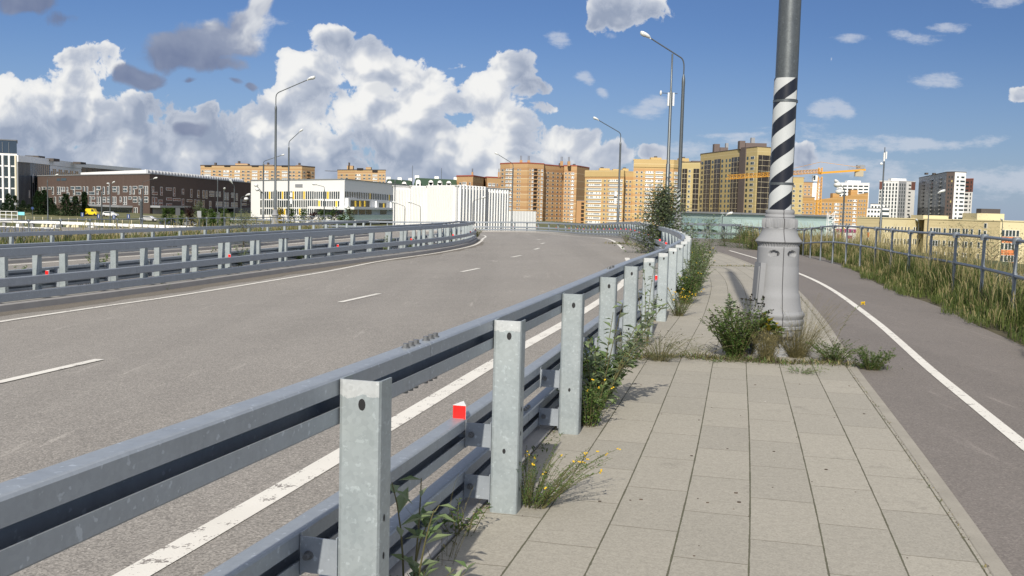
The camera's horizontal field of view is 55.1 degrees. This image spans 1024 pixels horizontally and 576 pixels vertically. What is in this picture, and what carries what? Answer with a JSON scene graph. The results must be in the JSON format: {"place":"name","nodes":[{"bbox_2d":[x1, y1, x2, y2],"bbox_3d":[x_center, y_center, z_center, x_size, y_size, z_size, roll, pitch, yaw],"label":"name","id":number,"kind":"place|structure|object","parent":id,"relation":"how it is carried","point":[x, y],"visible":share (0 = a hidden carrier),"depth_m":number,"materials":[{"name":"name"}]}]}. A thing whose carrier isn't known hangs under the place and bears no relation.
{"place":"outdoors","nodes":[
{"label":"outdoors","id":0,"kind":"place"},
{"bbox_2d":[8,234,363,259],"bbox_3d":[-20.648,-0.654,33.428,2.219,0.774,85.466,3,5,14],"label":"strip","id":1,"kind":"object","parent":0,"point":[167,249],"visible":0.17,"depth_m":46.73,"materials":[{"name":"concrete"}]},
{"bbox_2d":[0,220,368,258],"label":"crash barrier","id":2,"kind":"object","parent":1,"relation":"on","point":[52,234],"visible":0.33,"depth_m":46.11,"materials":[{"name":"metal"}]},
{"bbox_2d":[8,236,427,291],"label":"opposite road","id":3,"kind":"structure","parent":0,"point":[74,262],"depth_m":41.83,"materials":[{"name":"grey asphalt"}]},
{"bbox_2d":[8,234,368,263],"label":"kerb","id":4,"kind":"structure","parent":3,"relation":"on","point":[120,254],"depth_m":45.27,"materials":[{"name":"concrete"}]},
{"bbox_2d":[0,239,461,303],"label":"median strip","id":5,"kind":"object","parent":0,"point":[198,278],"visible":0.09,"depth_m":24.14,"materials":[{"name":"concrete"}]},
{"bbox_2d":[0,221,459,292],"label":"crash barrier","id":6,"kind":"object","parent":5,"relation":"on","point":[62,267],"visible":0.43,"depth_m":25.39,"materials":[{"name":"metal"}]},
{"bbox_2d":[0,221,475,302],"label":"crash barrier","id":7,"kind":"object","parent":5,"relation":"on","point":[95,274],"visible":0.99,"depth_m":24.42,"materials":[{"name":"metal"}]},
{"bbox_2d":[0,227,657,575],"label":"road","id":8,"kind":"structure","parent":0,"point":[168,361],"depth_m":12.02,"materials":[{"name":"grey asphalt"}]},
{"bbox_2d":[0,359,103,382],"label":"road marking","id":9,"kind":"object","parent":8,"relation":"on","point":[44,371],"visible":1,"depth_m":11.01,"materials":[{"name":"paint"}]},
{"bbox_2d":[0,237,477,311],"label":"kerb","id":10,"kind":"structure","parent":8,"relation":"on","point":[26,304],"depth_m":23.94,"materials":[{"name":"concrete"}]},
{"bbox_2d":[0,240,483,315],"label":"road edge","id":11,"kind":"object","parent":8,"relation":"on","point":[91,302],"visible":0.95,"depth_m":23.40,"materials":[{"name":"concrete"}]},
{"bbox_2d":[0,235,486,321],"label":"road marking","id":12,"kind":"object","parent":8,"relation":"on","point":[481,240],"visible":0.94,"depth_m":22.71,"materials":[{"name":"paint"}]},
{"bbox_2d":[112,258,629,575],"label":"road marking","id":13,"kind":"object","parent":8,"relation":"on","point":[162,558],"visible":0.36,"depth_m":5.99,"materials":[{"name":"paint"}]},
{"bbox_2d":[223,228,655,575],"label":"kerb","id":14,"kind":"structure","parent":8,"relation":"on","point":[537,435],"depth_m":5.19,"materials":[{"name":"concrete"}]},
{"bbox_2d":[0,218,691,575],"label":"crash barrier","id":15,"kind":"object","parent":14,"relation":"on","point":[349,527],"visible":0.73,"depth_m":3.34,"materials":[{"name":"metal"}]},
{"bbox_2d":[392,185,510,230],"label":"ribbed pavilion","id":16,"kind":"structure","parent":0,"point":[445,202],"depth_m":225.34,"materials":[{"name":"white metal"}]},
{"bbox_2d":[0,208,1023,273],"bbox_3d":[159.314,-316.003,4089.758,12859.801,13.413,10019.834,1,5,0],"label":"ground","id":17,"kind":"structure","parent":0,"point":[122,215],"depth_m":273.25,"materials":[{"name":"green plant"}]},
{"bbox_2d":[0,139,17,209],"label":"office tower","id":18,"kind":"structure","parent":17,"relation":"on","point":[8,165],"depth_m":331.95,"materials":[{"name":"white glass"}]},
{"bbox_2d":[27,190,49,214],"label":"spruce tree","id":19,"kind":"object","parent":17,"relation":"on","point":[38,195],"visible":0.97,"depth_m":283.65,"materials":[{"name":"green plant"}]},
{"bbox_2d":[54,193,72,215],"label":"spruce tree","id":20,"kind":"object","parent":17,"relation":"on","point":[65,201],"visible":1,"depth_m":278.76,"materials":[{"name":"green plant"}]},
{"bbox_2d":[66,196,85,215],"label":"spruce tree","id":21,"kind":"object","parent":17,"relation":"on","point":[74,204],"visible":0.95,"depth_m":280.87,"materials":[{"name":"green plant"}]},
{"bbox_2d":[17,155,140,207],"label":"glass office","id":22,"kind":"structure","parent":17,"relation":"on","point":[30,168],"depth_m":436.65,"materials":[{"name":"grey glass"}]},
{"bbox_2d":[79,191,91,215],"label":"spruce tree","id":23,"kind":"object","parent":17,"relation":"on","point":[84,200],"visible":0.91,"depth_m":284.68,"materials":[{"name":"green plant"}]},
{"bbox_2d":[0,219,195,241],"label":"guardrail","id":24,"kind":"object","parent":17,"relation":"on","point":[13,229],"visible":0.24,"depth_m":102.33,"materials":[{"name":"grey metal"}]},
{"bbox_2d":[37,169,250,213],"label":"brick building","id":25,"kind":"structure","parent":17,"relation":"on","point":[170,190],"depth_m":375.99,"materials":[{"name":"brown brick"}]},
{"bbox_2d":[183,202,196,225],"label":"young tree","id":26,"kind":"object","parent":17,"relation":"on","point":[189,214],"visible":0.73,"depth_m":179.49,"materials":[{"name":"green plant"}]},
{"bbox_2d":[219,204,262,246],"bbox_3d":[-14.244,-3.208,52.315,2.421,2.508,2.003,6,6,43],"label":"sapling","id":27,"kind":"object","parent":17,"relation":"on","point":[242,221],"visible":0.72,"depth_m":52.39,"materials":[{"name":"green plant"}]},
{"bbox_2d":[200,161,314,181],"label":"apartment block","id":28,"kind":"structure","parent":17,"relation":"on","point":[245,172],"depth_m":874.30,"materials":[{"name":"orange brick"}]},
{"bbox_2d":[254,154,284,228],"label":"street lamp","id":29,"kind":"object","parent":17,"relation":"on","point":[256,189],"visible":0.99,"depth_m":198.81,"materials":[{"name":"grey metal"}]},
{"bbox_2d":[271,76,314,229],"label":"street lamp","id":30,"kind":"object","parent":17,"relation":"on","point":[275,213],"visible":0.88,"depth_m":87.38,"materials":[{"name":"metal"}]},
{"bbox_2d":[287,129,302,226],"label":"street lamp","id":31,"kind":"object","parent":17,"relation":"on","point":[291,199],"visible":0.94,"depth_m":149.16,"materials":[{"name":"grey metal"}]},
{"bbox_2d":[250,179,412,224],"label":"school","id":32,"kind":"object","parent":17,"relation":"on","point":[369,200],"visible":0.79,"depth_m":320.22,"materials":[{"name":"white concrete"}]},
{"bbox_2d":[337,162,385,182],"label":"apartment block","id":33,"kind":"structure","parent":17,"relation":"on","point":[366,174],"depth_m":881.96,"materials":[{"name":"orange brick"}]},
{"bbox_2d":[386,177,412,184],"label":"terraced house","id":34,"kind":"structure","parent":17,"relation":"on","point":[401,181],"depth_m":569.56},
{"bbox_2d":[414,175,456,185],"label":"terraced house","id":35,"kind":"structure","parent":17,"relation":"on","point":[436,180],"depth_m":546.38,"materials":[{"name":"green brick"}]},
{"bbox_2d":[456,172,483,186],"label":"apartment block","id":36,"kind":"structure","parent":17,"relation":"on","point":[471,180],"depth_m":552.09,"materials":[{"name":"orange brick"}]},
{"bbox_2d":[484,169,500,187],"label":"apartment block","id":37,"kind":"structure","parent":17,"relation":"on","point":[492,182],"depth_m":574.13,"materials":[{"name":"orange brick"}]},
{"bbox_2d":[508,211,535,230],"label":"site fence","id":38,"kind":"object","parent":17,"relation":"on","point":[524,216],"visible":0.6,"depth_m":217.88,"materials":[{"name":"white metal"}]},
{"bbox_2d":[500,156,589,222],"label":"apartment block","id":39,"kind":"structure","parent":17,"relation":"on","point":[547,192],"depth_m":783.08,"materials":[{"name":"orange brick"}]},
{"bbox_2d":[546,172,573,221],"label":"windows","id":40,"kind":"structure","parent":39,"relation":"in","point":[572,173],"depth_m":788.11,"materials":[{"name":"white glass"}]},
{"bbox_2d":[576,200,583,222],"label":"block","id":41,"kind":"structure","parent":17,"relation":"on","point":[580,212],"depth_m":732.61,"materials":[{"name":"orange brick"}]},
{"bbox_2d":[593,117,620,235],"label":"street lamp","id":42,"kind":"object","parent":17,"relation":"on","point":[615,199],"visible":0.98,"depth_m":119.23,"materials":[{"name":"grey metal"}]},
{"bbox_2d":[584,167,632,225],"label":"apartment block","id":43,"kind":"structure","parent":17,"relation":"on","point":[601,187],"depth_m":710.84,"materials":[{"name":"yellow brick"}]},
{"bbox_2d":[632,156,690,225],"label":"apartment block","id":44,"kind":"structure","parent":17,"relation":"on","point":[646,172],"depth_m":709.61,"materials":[{"name":"yellow brick"}]},
{"bbox_2d":[660,54,677,224],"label":"antenna mast","id":45,"kind":"object","parent":17,"relation":"on","point":[670,100],"visible":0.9,"depth_m":75.11,"materials":[{"name":"grey metal"}]},
{"bbox_2d":[680,161,701,211],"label":"tower block","id":46,"kind":"structure","parent":17,"relation":"on","point":[690,181],"depth_m":572.15,"materials":[{"name":"yellow brick"}]},
{"bbox_2d":[698,138,770,212],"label":"tower block","id":47,"kind":"structure","parent":17,"relation":"on","point":[719,191],"depth_m":562.01,"materials":[{"name":"yellow brick"}]},
{"bbox_2d":[744,155,770,212],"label":"windows","id":48,"kind":"structure","parent":47,"relation":"in","point":[762,204],"depth_m":538.89,"materials":[{"name":"white glass"}]},
{"bbox_2d":[718,219,757,247],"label":"shrub","id":49,"kind":"object","parent":17,"relation":"on","point":[739,246],"visible":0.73,"depth_m":47.97,"materials":[{"name":"green plant"}]},
{"bbox_2d":[670,211,835,238],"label":"glass pavilion","id":50,"kind":"structure","parent":17,"relation":"on","point":[753,219],"depth_m":112.77,"materials":[{"name":"teal glass"}]},
{"bbox_2d":[728,162,865,214],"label":"tower crane","id":51,"kind":"object","parent":17,"relation":"on","point":[859,171],"visible":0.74,"depth_m":407.06,"materials":[{"name":"orange metal"}]},
{"bbox_2d":[792,177,803,213],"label":"tower block","id":52,"kind":"structure","parent":17,"relation":"on","point":[797,197],"depth_m":598.44,"materials":[{"name":"yellow brick"}]},
{"bbox_2d":[802,197,814,214],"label":"apartment block","id":53,"kind":"structure","parent":17,"relation":"on","point":[808,206],"depth_m":739.07,"materials":[{"name":"brick"}]},
{"bbox_2d":[803,182,819,199],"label":"apartment block","id":54,"kind":"structure","parent":17,"relation":"on","point":[810,189],"depth_m":795.62,"materials":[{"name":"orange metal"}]},
{"bbox_2d":[834,179,844,237],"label":"street lamp","id":55,"kind":"object","parent":17,"relation":"on","point":[837,183],"visible":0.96,"depth_m":91.46,"materials":[{"name":"grey metal"}]},
{"bbox_2d":[814,190,867,231],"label":"apartment block","id":56,"kind":"structure","parent":17,"relation":"on","point":[856,204],"depth_m":755.21,"materials":[{"name":"brick"}]},
{"bbox_2d":[837,181,869,207],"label":"apartment block","id":57,"kind":"structure","parent":17,"relation":"on","point":[861,188],"depth_m":986.40,"materials":[{"name":"white metal"}]},
{"bbox_2d":[867,208,880,216],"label":"house","id":58,"kind":"structure","parent":17,"relation":"on","point":[873,212],"depth_m":617.66,"materials":[{"name":"white metal"}]},
{"bbox_2d":[879,148,886,243],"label":"antenna mast","id":59,"kind":"object","parent":17,"relation":"on","point":[883,164],"visible":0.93,"depth_m":149.07,"materials":[{"name":"grey metal"}]},
{"bbox_2d":[878,178,915,217],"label":"residential tower","id":60,"kind":"structure","parent":17,"relation":"on","point":[898,197],"depth_m":900.27,"materials":[{"name":"white concrete"}]},
{"bbox_2d":[856,209,1023,262],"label":"school","id":61,"kind":"object","parent":17,"relation":"on","point":[986,217],"visible":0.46,"depth_m":280.81,"materials":[{"name":"brick"}]},
{"bbox_2d":[917,171,965,218],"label":"residential tower","id":62,"kind":"structure","parent":17,"relation":"on","point":[949,202],"depth_m":807.78,"materials":[{"name":"grey concrete"}]},
{"bbox_2d":[917,206,1005,278],"bbox_3d":[21.645,-1.135,46.900,4.417,5.536,5.087,5,6,41],"label":"shrub","id":63,"kind":"object","parent":17,"relation":"on","point":[967,238],"visible":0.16,"depth_m":46.85,"materials":[{"name":"green plant"}]},
{"bbox_2d":[964,178,973,212],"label":"residential tower","id":64,"kind":"structure","parent":17,"relation":"on","point":[968,195],"depth_m":826.47,"materials":[{"name":"white brick"}]},
{"bbox_2d":[949,227,1023,279],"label":"shrub","id":65,"kind":"object","parent":17,"relation":"on","point":[992,251],"visible":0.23,"depth_m":41.99,"materials":[{"name":"green plant"}]},
{"bbox_2d":[981,220,1023,281],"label":"shrub","id":66,"kind":"object","parent":17,"relation":"on","point":[1020,258],"visible":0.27,"depth_m":40.00,"materials":[{"name":"green plant"}]},
{"bbox_2d":[0,0,1023,220],"label":"sky","id":67,"kind":"structure","parent":0,"point":[179,86],"materials":[{"name":"blue"}]},
{"bbox_2d":[421,250,991,575],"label":"pavement","id":68,"kind":"structure","parent":0,"point":[890,517],"depth_m":5.81,"materials":[{"name":"concrete"}]},
{"bbox_2d":[390,475,455,575],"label":"weed","id":69,"kind":"object","parent":68,"relation":"on","point":[423,515],"visible":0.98,"depth_m":3.76,"materials":[{"name":"green plant"}]},
{"bbox_2d":[407,560,475,575],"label":"weed","id":70,"kind":"object","parent":68,"relation":"on","point":[447,568],"visible":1,"depth_m":3.81,"materials":[{"name":"green plant"}]},
{"bbox_2d":[406,474,478,562],"bbox_3d":[-0.232,1.085,4.423,0.290,0.358,0.487,4,5,25],"label":"weed","id":71,"kind":"object","parent":68,"relation":"on","point":[454,533],"visible":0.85,"depth_m":4.48,"materials":[{"name":"green plant"}]},
{"bbox_2d":[435,497,491,535],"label":"weed","id":72,"kind":"object","parent":68,"relation":"on","point":[444,521],"visible":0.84,"depth_m":4.85,"materials":[{"name":"green plant"}]},
{"bbox_2d":[418,319,655,575],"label":"moss","id":73,"kind":"object","parent":68,"relation":"on","point":[488,504],"visible":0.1,"depth_m":6.06,"materials":[{"name":"green plant"}]},
{"bbox_2d":[517,438,620,508],"bbox_3d":[0.271,1.041,5.340,0.656,0.326,0.598,1,5,0],"label":"weed","id":74,"kind":"object","parent":68,"relation":"on","point":[543,501],"visible":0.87,"depth_m":5.32,"materials":[{"name":"green plant"}]},
{"bbox_2d":[556,379,619,426],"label":"weed","id":75,"kind":"object","parent":68,"relation":"on","point":[590,414],"visible":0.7,"depth_m":7.30,"materials":[{"name":"green plant"}]},
{"bbox_2d":[582,336,644,398],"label":"weed","id":76,"kind":"object","parent":68,"relation":"on","point":[602,357],"visible":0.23,"depth_m":8.31,"materials":[{"name":"green plant"}]},
{"bbox_2d":[582,302,667,410],"bbox_3d":[0.843,0.556,7.775,0.777,0.933,0.523,1,5,0],"label":"weed","id":77,"kind":"object","parent":68,"relation":"on","point":[624,361],"visible":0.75,"depth_m":7.81,"materials":[{"name":"green plant"}]},
{"bbox_2d":[637,266,660,346],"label":"weed","id":78,"kind":"object","parent":68,"relation":"on","point":[648,308],"visible":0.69,"depth_m":11.72,"materials":[{"name":"green plant"}]},
{"bbox_2d":[614,179,705,253],"bbox_3d":[6.490,-2.819,42.363,3.775,4.117,3.395,5,6,34],"label":"sapling","id":79,"kind":"object","parent":68,"relation":"on","point":[662,207],"visible":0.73,"depth_m":42.10,"materials":[{"name":"green plant"}]},
{"bbox_2d":[617,330,709,361],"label":"weed","id":80,"kind":"object","parent":68,"relation":"on","point":[663,355],"visible":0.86,"depth_m":10.62,"materials":[{"name":"green plant"}]},
{"bbox_2d":[667,288,704,315],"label":"weed","id":81,"kind":"object","parent":68,"relation":"on","point":[678,312],"visible":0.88,"depth_m":15.35,"materials":[{"name":"green plant"}]},
{"bbox_2d":[676,270,703,303],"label":"weed","id":82,"kind":"object","parent":68,"relation":"on","point":[693,289],"visible":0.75,"depth_m":17.44,"materials":[{"name":"green plant"}]},
{"bbox_2d":[682,254,714,296],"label":"weed","id":83,"kind":"object","parent":68,"relation":"on","point":[695,276],"visible":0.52,"depth_m":18.94,"materials":[{"name":"green plant"}]},
{"bbox_2d":[687,247,716,288],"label":"weed","id":84,"kind":"object","parent":68,"relation":"on","point":[693,261],"visible":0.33,"depth_m":20.75,"materials":[{"name":"green plant"}]},
{"bbox_2d":[690,244,715,271],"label":"weed","id":85,"kind":"object","parent":68,"relation":"on","point":[697,253],"visible":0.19,"depth_m":22.64,"materials":[{"name":"green plant"}]},
{"bbox_2d":[695,214,723,253],"bbox_3d":[8.064,-2.070,40.094,1.256,1.915,1.050,1,5,0],"label":"sapling","id":86,"kind":"object","parent":68,"relation":"on","point":[712,235],"visible":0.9,"depth_m":40.10,"materials":[{"name":"green plant"}]},
{"bbox_2d":[698,304,773,356],"bbox_3d":[2.497,0.501,11.015,0.820,0.607,0.818,1,5,0],"label":"weed","id":87,"kind":"object","parent":68,"relation":"on","point":[736,337],"visible":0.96,"depth_m":10.94,"materials":[{"name":"green plant"}]},
{"bbox_2d":[730,294,771,354],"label":"weed","id":88,"kind":"object","parent":68,"relation":"on","point":[742,315],"visible":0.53,"depth_m":11.29,"materials":[{"name":"green plant"}]},
{"bbox_2d":[616,350,891,369],"bbox_3d":[2.529,0.791,10.783,3.287,0.173,0.867,1,5,0],"label":"ground cover","id":89,"kind":"object","parent":68,"relation":"on","point":[752,359],"visible":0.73,"depth_m":10.75,"materials":[{"name":"green plant"}]},
{"bbox_2d":[749,325,786,361],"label":"weed","id":90,"kind":"object","parent":68,"relation":"on","point":[765,353],"visible":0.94,"depth_m":10.79,"materials":[{"name":"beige plant"}]},
{"bbox_2d":[757,310,784,346],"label":"weed","id":91,"kind":"object","parent":68,"relation":"on","point":[769,327],"visible":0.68,"depth_m":10.96,"materials":[{"name":"green plant"}]},
{"bbox_2d":[745,0,804,356],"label":"column lamp","id":92,"kind":"object","parent":68,"relation":"on","point":[778,240],"visible":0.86,"depth_m":11.21,"materials":[{"name":"metal"}]},
{"bbox_2d":[752,261,765,302],"bbox_3d":[2.860,-0.071,11.415,0.064,0.460,0.340,4,5,0],"label":"door panel","id":93,"kind":"structure","parent":92,"relation":"in","point":[759,268],"depth_m":11.29,"materials":[{"name":"paint"}]},
{"bbox_2d":[765,320,833,358],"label":"weed","id":94,"kind":"object","parent":68,"relation":"on","point":[794,352],"visible":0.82,"depth_m":11.10,"materials":[{"name":"green plant"}]},
{"bbox_2d":[781,293,851,356],"bbox_3d":[3.465,0.427,11.213,0.888,0.771,0.933,1,5,0],"label":"weed","id":95,"kind":"object","parent":68,"relation":"on","point":[814,325],"visible":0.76,"depth_m":11.19,"materials":[{"name":"green plant"}]},
{"bbox_2d":[805,337,866,361],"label":"weed","id":96,"kind":"object","parent":68,"relation":"on","point":[833,355],"visible":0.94,"depth_m":10.87,"materials":[{"name":"green plant"}]},
{"bbox_2d":[718,252,1011,575],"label":"kerb","id":97,"kind":"structure","parent":68,"relation":"on","point":[986,552],"depth_m":6.02,"materials":[{"name":"grey concrete"}]},
{"bbox_2d":[800,296,988,567],"bbox_3d":[3.693,0.809,11.020,0.204,0.024,24.108,3,5,13],"label":"moss","id":98,"kind":"object","parent":68,"relation":"on","point":[903,444],"visible":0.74,"depth_m":6.81,"materials":[{"name":"green plant"}]},
{"bbox_2d":[691,238,1023,575],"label":"cycle path","id":99,"kind":"structure","parent":0,"point":[974,458],"depth_m":9.67,"materials":[{"name":"grey asphalt"}]},
{"bbox_2d":[847,346,896,370],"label":"weed","id":100,"kind":"object","parent":99,"relation":"on","point":[873,363],"visible":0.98,"depth_m":10.39,"materials":[{"name":"green plant"}]},
{"bbox_2d":[728,250,1023,450],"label":"road marking","id":101,"kind":"object","parent":99,"relation":"on","point":[1002,427],"visible":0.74,"depth_m":9.72,"materials":[{"name":"paint"}]},
{"bbox_2d":[721,220,1023,345],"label":"verge","id":102,"kind":"structure","parent":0,"point":[1002,333],"depth_m":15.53,"materials":[{"name":"green plant"}]},
{"bbox_2d":[733,227,840,256],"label":"tall grass","id":103,"kind":"structure","parent":102,"relation":"on","point":[813,248],"depth_m":41.09,"materials":[{"name":"plant"}]},
{"bbox_2d":[726,225,1023,306],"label":"pipe railing","id":104,"kind":"object","parent":102,"relation":"on","point":[1017,242],"visible":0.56,"depth_m":21.67,"materials":[{"name":"grey metal"}]},
{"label":"footway","id":105,"kind":"structure","parent":0,"visible":0},
{"bbox_2d":[640,31,684,230],"bbox_3d":[9.621,-9.744,63.255,3.300,13.254,0.660,1,5,-6],"label":"column lamp","id":106,"kind":"object","parent":105,"relation":"on","point":[644,34],"visible":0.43,"depth_m":63.28,"materials":[{"name":"galvanised steel"},{"name":"white lamp plastic"}]},
{"bbox_2d":[683,223,740,238],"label":"crash barrier","id":107,"kind":"object","parent":105,"relation":"on","point":[707,227],"visible":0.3,"depth_m":65.86,"materials":[{"name":"metal"}]},
{"bbox_2d":[732,227,757,249],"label":"shrub","id":108,"kind":"object","parent":105,"relation":"on","point":[752,240],"visible":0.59,"depth_m":45.93,"materials":[{"name":"green plant"}]},
{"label":"verge","id":109,"kind":"structure","parent":0,"visible":0},
{"bbox_2d":[0,216,331,238],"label":"pipe railing","id":110,"kind":"object","parent":109,"relation":"on","point":[60,220],"visible":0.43,"depth_m":55.07,"materials":[{"name":"grey metal"}]},
{"bbox_2d":[0,215,332,243],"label":"tall grass","id":111,"kind":"structure","parent":109,"relation":"on","point":[103,236],"depth_m":50.00,"materials":[{"name":"plant"}]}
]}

